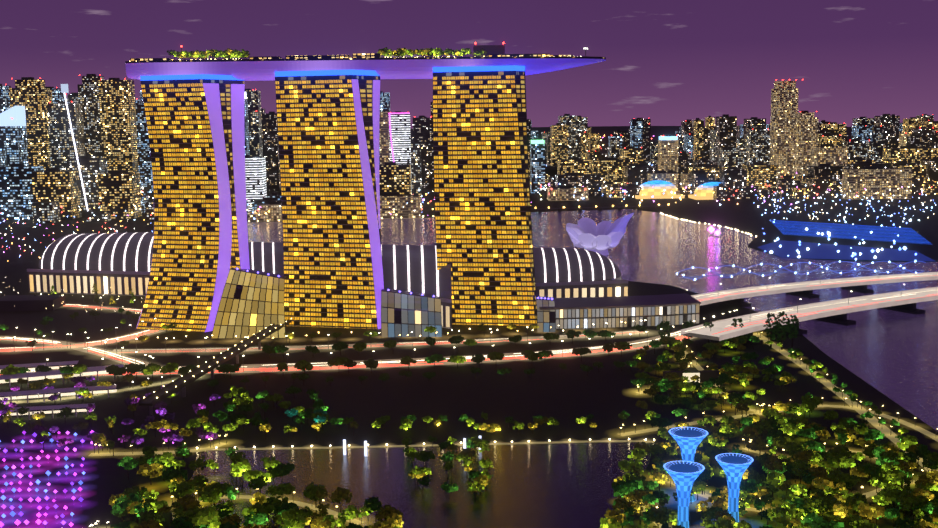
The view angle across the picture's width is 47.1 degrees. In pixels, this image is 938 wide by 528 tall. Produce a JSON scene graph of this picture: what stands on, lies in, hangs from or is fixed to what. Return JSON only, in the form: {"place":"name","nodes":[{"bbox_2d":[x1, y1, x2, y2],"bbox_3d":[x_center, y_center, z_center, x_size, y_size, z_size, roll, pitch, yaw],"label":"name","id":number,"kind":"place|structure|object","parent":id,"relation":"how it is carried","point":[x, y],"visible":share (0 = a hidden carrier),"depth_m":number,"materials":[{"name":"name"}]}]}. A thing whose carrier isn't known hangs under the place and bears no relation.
{"place":"outdoors","nodes":[
{"label":"outdoors","id":0,"kind":"place"},
{"bbox_2d":[130,42,587,60],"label":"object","id":1,"kind":"structure","parent":0,"point":[495,50],"depth_m":795.43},
{"bbox_2d":[0,304,718,376],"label":"roads","id":2,"kind":"structure","parent":0,"point":[248,368],"depth_m":723.79,"materials":[{"name":"grey asphalt"}]},
{"bbox_2d":[0,275,936,374],"bbox_3d":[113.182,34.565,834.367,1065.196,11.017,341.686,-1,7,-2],"label":"car light trails","id":3,"kind":"object","parent":2,"relation":"on","point":[356,366],"visible":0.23,"depth_m":734.03,"materials":[{"name":"red"}]},
{"bbox_2d":[172,439,654,527],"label":"lake","id":4,"kind":"structure","parent":0,"point":[557,485],"depth_m":451.43,"materials":[{"name":"black liquid"}]},
{"bbox_2d":[0,126,937,527],"bbox_3d":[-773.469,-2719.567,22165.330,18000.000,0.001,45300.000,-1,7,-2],"label":"ground","id":5,"kind":"structure","parent":0,"point":[570,394],"depth_m":613.31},
{"bbox_2d":[0,430,93,527],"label":"light installation","id":6,"kind":"object","parent":5,"relation":"on","point":[17,522],"visible":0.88,"depth_m":445.72,"materials":[{"name":"purple"}]},
{"bbox_2d":[136,74,249,331],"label":"tower","id":7,"kind":"structure","parent":5,"relation":"on","point":[196,128],"depth_m":783.20,"materials":[{"name":"gold metal"}]},
{"bbox_2d":[125,56,605,80],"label":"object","id":8,"kind":"structure","parent":7,"relation":"on","point":[383,68],"depth_m":784.14,"materials":[{"name":"metal"}]},
{"bbox_2d":[139,318,291,415],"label":"garden bridge","id":9,"kind":"structure","parent":5,"relation":"on","point":[163,392],"depth_m":631.35,"materials":[{"name":"grey concrete"}]},
{"bbox_2d":[27,232,627,328],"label":"shoppes roofs","id":10,"kind":"structure","parent":5,"relation":"on","point":[119,263],"depth_m":937.50,"materials":[{"name":"white paint"}]},
{"bbox_2d":[275,69,383,328],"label":"tower","id":11,"kind":"structure","parent":5,"relation":"on","point":[328,129],"depth_m":786.05,"materials":[{"name":"gold"}]},
{"bbox_2d":[0,294,718,419],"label":"low buildings","id":12,"kind":"structure","parent":5,"relation":"on","point":[8,303],"depth_m":631.21,"materials":[{"name":"grey"}]},
{"bbox_2d":[9,408,756,525],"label":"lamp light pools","id":13,"kind":"object","parent":5,"relation":"on","point":[656,503],"visible":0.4,"depth_m":427.06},
{"bbox_2d":[211,267,555,338],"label":"glass atrium","id":14,"kind":"object","parent":5,"relation":"on","point":[251,303],"visible":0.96,"depth_m":771.87,"materials":[{"name":"beige glass"}]},
{"bbox_2d":[0,47,937,527],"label":"trees","id":15,"kind":"object","parent":5,"relation":"on","point":[890,475],"visible":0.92,"depth_m":468.58,"materials":[{"name":"green plant"}]},
{"bbox_2d":[0,74,937,223],"bbox_3d":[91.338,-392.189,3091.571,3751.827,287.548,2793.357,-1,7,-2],"label":"city skyline","id":16,"kind":"structure","parent":5,"relation":"on","point":[86,148],"depth_m":2245.82,"materials":[{"name":"grey"}]},
{"bbox_2d":[3,333,937,527],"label":"garden paths","id":17,"kind":"structure","parent":5,"relation":"on","point":[873,421],"depth_m":510.22,"materials":[{"name":"beige concrete"}]},
{"bbox_2d":[9,56,937,527],"bbox_3d":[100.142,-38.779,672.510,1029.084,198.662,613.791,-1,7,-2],"label":"lamps","id":18,"kind":"object","parent":5,"relation":"on","point":[463,442],"visible":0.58,"depth_m":578.14,"materials":[{"name":"grey"}]},
{"bbox_2d":[433,65,536,325],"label":"tower","id":19,"kind":"structure","parent":5,"relation":"on","point":[484,239],"depth_m":787.27,"materials":[{"name":"gold metal"}]},
{"bbox_2d":[247,209,937,430],"bbox_3d":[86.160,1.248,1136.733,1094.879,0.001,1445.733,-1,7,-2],"label":"bay water","id":20,"kind":"structure","parent":5,"relation":"on","point":[892,355],"depth_m":1043.25,"materials":[{"name":"purple liquid"}]},
{"bbox_2d":[566,213,633,255],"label":"lotus-shaped museum","id":21,"kind":"structure","parent":20,"relation":"on","point":[602,237],"depth_m":1207.74,"materials":[{"name":"purple"}]},
{"bbox_2d":[708,219,934,260],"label":"floating platform","id":22,"kind":"structure","parent":20,"relation":"on","point":[793,249],"depth_m":1287.56,"materials":[{"name":"blue"}]},
{"bbox_2d":[539,293,700,328],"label":"podium building","id":23,"kind":"structure","parent":5,"relation":"on","point":[615,311],"depth_m":787.83,"materials":[{"name":"grey glass"}]},
{"bbox_2d":[663,427,753,527],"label":"supertrees","id":24,"kind":"object","parent":5,"relation":"on","point":[686,472],"visible":1,"depth_m":387.82,"materials":[{"name":"blue metal"}]},
{"bbox_2d":[680,272,937,345],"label":"road bridges","id":25,"kind":"structure","parent":5,"relation":"on","point":[805,289],"depth_m":830.88,"materials":[{"name":"grey concrete"}]},
{"bbox_2d":[676,260,925,279],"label":"pedestrian bridge","id":26,"kind":"structure","parent":0,"point":[731,276],"depth_m":1005.98,"materials":[{"name":"blue"}]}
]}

